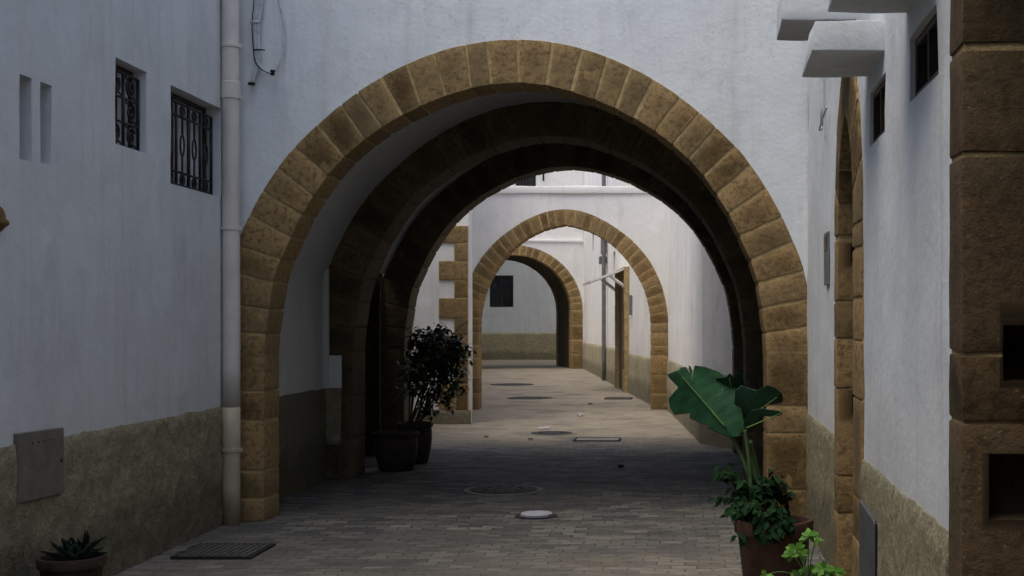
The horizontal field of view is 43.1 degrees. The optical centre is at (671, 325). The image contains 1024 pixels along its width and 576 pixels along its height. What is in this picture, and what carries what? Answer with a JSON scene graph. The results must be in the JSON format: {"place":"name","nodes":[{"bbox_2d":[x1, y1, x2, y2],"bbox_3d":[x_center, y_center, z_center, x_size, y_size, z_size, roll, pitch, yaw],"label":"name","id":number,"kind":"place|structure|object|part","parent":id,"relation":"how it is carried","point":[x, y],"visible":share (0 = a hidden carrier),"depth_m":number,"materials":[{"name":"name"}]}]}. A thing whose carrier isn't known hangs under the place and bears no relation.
{"place":"outdoors","nodes":[
{"label":"outdoors","id":0,"kind":"place"},
{"bbox_2d":[411,210,472,423],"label":"quoined building","id":1,"kind":"structure","parent":0,"point":[445,295],"depth_m":19.37,"materials":[{"name":"white paint"}]},
{"bbox_2d":[111,360,828,575],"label":"ground","id":2,"kind":"structure","parent":0,"point":[647,509],"depth_m":10.57,"materials":[{"name":"grey stone"}]},
{"bbox_2d":[36,530,107,575],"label":"potted agave","id":3,"kind":"object","parent":2,"relation":"on","point":[71,556],"visible":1,"depth_m":6.53,"materials":[{"name":"plant"}]},
{"bbox_2d":[0,0,222,575],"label":"building","id":4,"kind":"structure","parent":2,"relation":"on","point":[111,239],"depth_m":7.71,"materials":[{"name":"white paint"}]},
{"bbox_2d":[0,206,8,231],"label":"carved corbel","id":5,"kind":"object","parent":4,"relation":"attached to","point":[4,222],"visible":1,"depth_m":6.41,"materials":[{"name":"stone"}]},
{"bbox_2d":[13,428,63,502],"bbox_3d":[-3.352,0.739,6.795,0.037,0.367,0.490,0,0,0],"label":"meter box","id":6,"kind":"object","parent":4,"relation":"attached to","point":[40,456],"visible":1,"depth_m":6.77,"materials":[{"name":"paint"}]},
{"bbox_2d":[13,428,63,502],"bbox_3d":[-3.351,0.738,6.795,0.037,0.367,0.490,0,0,0],"label":"door","id":7,"kind":"structure","parent":6,"relation":"in","point":[41,452],"depth_m":6.77,"materials":[{"name":"paint"}]},
{"bbox_2d":[115,65,139,150],"bbox_3d":[-3.454,-1.363,7.991,0.082,0.517,0.465,0,0,0],"label":"window","id":8,"kind":"structure","parent":4,"relation":"in","point":[125,113],"depth_m":8.07,"materials":[{"name":"black metal"}]},
{"bbox_2d":[170,93,212,194],"bbox_3d":[-3.469,-1.287,9.102,0.093,0.657,0.937,0,0,0],"label":"window","id":9,"kind":"structure","parent":4,"relation":"in","point":[189,121],"depth_m":9.20,"materials":[{"name":"black metal"}]},
{"bbox_2d":[221,0,242,525],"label":"drainpipe","id":10,"kind":"object","parent":4,"relation":"attached to","point":[231,227],"visible":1,"depth_m":9.54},
{"bbox_2d":[170,543,275,559],"bbox_3d":[-2.949,1.505,8.451,0.516,0.050,0.520,0,0,0],"label":"drain grate","id":11,"kind":"object","parent":2,"relation":"on","point":[224,551],"visible":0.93,"depth_m":8.38,"materials":[{"name":"metal"}]},
{"bbox_2d":[373,430,419,471],"bbox_3d":[-2.840,1.300,13.198,0.473,0.400,0.468,0,0,0],"label":"flower pot","id":12,"kind":"object","parent":2,"relation":"on","point":[395,450],"visible":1,"depth_m":13.03,"materials":[{"name":"ceramic"}]},
{"bbox_2d":[390,321,475,463],"bbox_3d":[-2.599,0.725,13.928,0.931,1.550,0.848,0,0,0],"label":"potted shrub","id":13,"kind":"object","parent":2,"relation":"on","point":[432,357],"visible":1,"depth_m":13.82,"materials":[{"name":"green plant"}]},
{"bbox_2d":[464,485,542,495],"bbox_3d":[-1.523,1.502,11.628,0.720,0.039,0.720,0,0,0],"label":"manhole cover","id":14,"kind":"object","parent":2,"relation":"on","point":[496,490],"visible":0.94,"depth_m":11.53,"materials":[{"name":"metal"}]},
{"bbox_2d":[490,383,533,385],"bbox_3d":[-4.016,1.500,32.258,1.100,0.039,1.100,0,0,0],"label":"manhole cover","id":15,"kind":"object","parent":2,"relation":"on","point":[510,384],"visible":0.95,"depth_m":32.01,"materials":[{"name":"metal"}]},
{"bbox_2d":[239,0,807,520],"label":"vaulted passage","id":16,"kind":"object","parent":2,"relation":"on","point":[387,146],"visible":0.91,"depth_m":9.75,"materials":[{"name":"paint"}]},
{"bbox_2d":[248,0,284,85],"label":"cable bundle","id":17,"kind":"object","parent":16,"relation":"attached to","point":[256,19],"visible":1,"depth_m":9.70,"materials":[{"name":"white plastic"}]},
{"bbox_2d":[507,396,552,398],"bbox_3d":[-2.908,1.502,26.316,0.940,0.039,0.940,0,0,0],"label":"manhole cover","id":18,"kind":"object","parent":2,"relation":"on","point":[531,397],"visible":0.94,"depth_m":26.29,"materials":[{"name":"metal"}]},
{"bbox_2d":[515,510,557,519],"bbox_3d":[-1.062,1.498,10.067,0.340,0.051,0.340,0,0,0],"label":"valve lid","id":19,"kind":"object","parent":2,"relation":"on","point":[536,514],"visible":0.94,"depth_m":9.99,"materials":[{"name":"metal"}]},
{"bbox_2d":[527,431,575,435],"bbox_3d":[-1.655,1.501,17.699,0.680,0.039,0.680,0,0,0],"label":"manhole cover","id":20,"kind":"object","parent":2,"relation":"on","point":[550,433],"visible":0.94,"depth_m":17.55,"materials":[{"name":"metal"}]},
{"bbox_2d":[472,186,667,409],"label":"pointed arch wall","id":21,"kind":"structure","parent":2,"relation":"on","point":[629,224],"depth_m":22.70,"materials":[{"name":"paint"}]},
{"bbox_2d":[573,437,620,441],"bbox_3d":[-0.963,1.505,16.667,0.608,0.049,0.440,0,0,0],"label":"inspection lid","id":22,"kind":"object","parent":2,"relation":"on","point":[609,439],"visible":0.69,"depth_m":16.61,"materials":[{"name":"metal"}]},
{"bbox_2d":[583,171,650,403],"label":"street building","id":23,"kind":"structure","parent":2,"relation":"on","point":[628,347],"depth_m":30.54,"materials":[{"name":"white paint"}]},
{"bbox_2d":[599,175,605,379],"bbox_3d":[-1.847,-2.960,34.481,0.180,8.880,0.504,0,0,-8],"label":"drainpipe","id":24,"kind":"object","parent":23,"relation":"attached to","point":[602,259],"visible":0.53,"depth_m":34.24,"materials":[{"name":"metal"}]},
{"bbox_2d":[583,266,628,290],"bbox_3d":[-1.526,-1.035,29.694,0.893,0.570,2.522,0,0,-8],"label":"door canopy","id":25,"kind":"object","parent":23,"relation":"attached to","point":[612,277],"visible":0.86,"depth_m":28.51,"materials":[{"name":"white paint"}]},
{"bbox_2d":[615,267,629,392],"bbox_3d":[-1.137,0.100,29.593,0.150,2.800,2.318,0,0,-8],"label":"door","id":26,"kind":"structure","parent":23,"relation":"in","point":[621,294],"depth_m":28.80,"materials":[{"name":"stone"}]},
{"bbox_2d":[604,397,632,398],"bbox_3d":[-1.081,1.507,26.201,0.563,0.045,0.600,0,0,0],"label":"drain grate","id":27,"kind":"object","parent":2,"relation":"on","point":[618,397],"visible":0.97,"depth_m":26.15,"materials":[{"name":"metal"}]},
{"bbox_2d":[668,365,813,575],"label":"potted banana plant","id":28,"kind":"object","parent":2,"relation":"on","point":[768,529],"visible":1,"depth_m":6.95,"materials":[{"name":"green plant"}]},
{"bbox_2d":[760,528,846,575],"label":"seedling plant","id":29,"kind":"object","parent":2,"relation":"on","point":[823,568],"visible":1,"depth_m":5.88,"materials":[{"name":"green plant"}]},
{"bbox_2d":[777,0,1023,575],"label":"building","id":30,"kind":"structure","parent":2,"relation":"on","point":[914,428],"depth_m":4.77,"materials":[{"name":"white paint"}]},
{"bbox_2d":[819,78,827,130],"bbox_3d":[0.972,-2.083,8.239,0.034,1.634,0.380,0,0,1],"label":"hanging cable","id":31,"kind":"object","parent":30,"relation":"attached to","point":[822,114],"visible":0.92,"depth_m":8.35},
{"bbox_2d":[824,231,829,285],"bbox_3d":[0.987,-0.422,8.145,0.018,0.335,0.250,0,0,1],"label":"entry panel","id":32,"kind":"object","parent":30,"relation":"attached to","point":[827,258],"visible":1,"depth_m":8.04,"materials":[{"name":"metal"}]},
{"bbox_2d":[824,235,826,251],"bbox_3d":[0.980,-0.520,8.146,0.004,0.100,0.190,0,0,1],"label":"window","id":33,"kind":"structure","parent":32,"relation":"in","point":[825,237],"depth_m":8.11,"materials":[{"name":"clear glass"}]},
{"bbox_2d":[834,77,864,575],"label":"doorway","id":34,"kind":"structure","parent":30,"relation":"in","point":[849,392],"depth_m":7.47,"materials":[{"name":"stone"}]},
{"bbox_2d":[859,500,877,575],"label":"meter cabinet","id":35,"kind":"object","parent":30,"relation":"attached to","point":[868,528],"visible":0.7,"depth_m":6.01,"materials":[{"name":"grey metal"}]},
{"bbox_3d":[0.935,1.153,6.053,0.026,0.575,0.565,0,0,1],"label":"cabinet door","id":36,"kind":"part","parent":35,"relation":"part of","materials":[{"name":"grey metal"}]},
{"bbox_2d":[873,78,885,142],"bbox_3d":[0.984,-0.975,5.844,0.058,0.254,0.504,0,0,1],"label":"window","id":37,"kind":"structure","parent":30,"relation":"in","point":[879,95],"depth_m":6.00,"materials":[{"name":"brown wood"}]},
{"bbox_2d":[915,13,938,96],"bbox_3d":[0.953,-0.970,4.609,0.058,0.234,0.554,0,0,1],"label":"window","id":38,"kind":"structure","parent":30,"relation":"in","point":[926,51],"depth_m":4.72,"materials":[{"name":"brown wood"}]},
{"bbox_2d":[949,0,1023,575],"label":"stone pillar","id":39,"kind":"structure","parent":30,"relation":"in","point":[986,169],"depth_m":3.88,"materials":[{"name":"stone"}]},
{"bbox_2d":[481,260,555,359],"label":"end building","id":40,"kind":"structure","parent":0,"point":[519,317],"depth_m":55.50,"materials":[{"name":"white paint"}]},
{"bbox_2d":[490,275,512,306],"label":"window","id":41,"kind":"structure","parent":40,"relation":"in","point":[501,287],"depth_m":55.58,"materials":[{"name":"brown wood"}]},
{"bbox_2d":[507,170,583,368],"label":"arch building","id":42,"kind":"structure","parent":0,"point":[554,258],"depth_m":43.92,"materials":[{"name":"paint"}]},
{"bbox_2d":[516,176,535,185],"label":"window","id":43,"kind":"structure","parent":42,"relation":"in","point":[531,181],"depth_m":43.68,"materials":[{"name":"grey wood"}]},
{"bbox_2d":[667,207,732,448],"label":"courtyard building","id":44,"kind":"structure","parent":0,"point":[699,330],"depth_m":17.32,"materials":[{"name":"white paint"}]}
]}

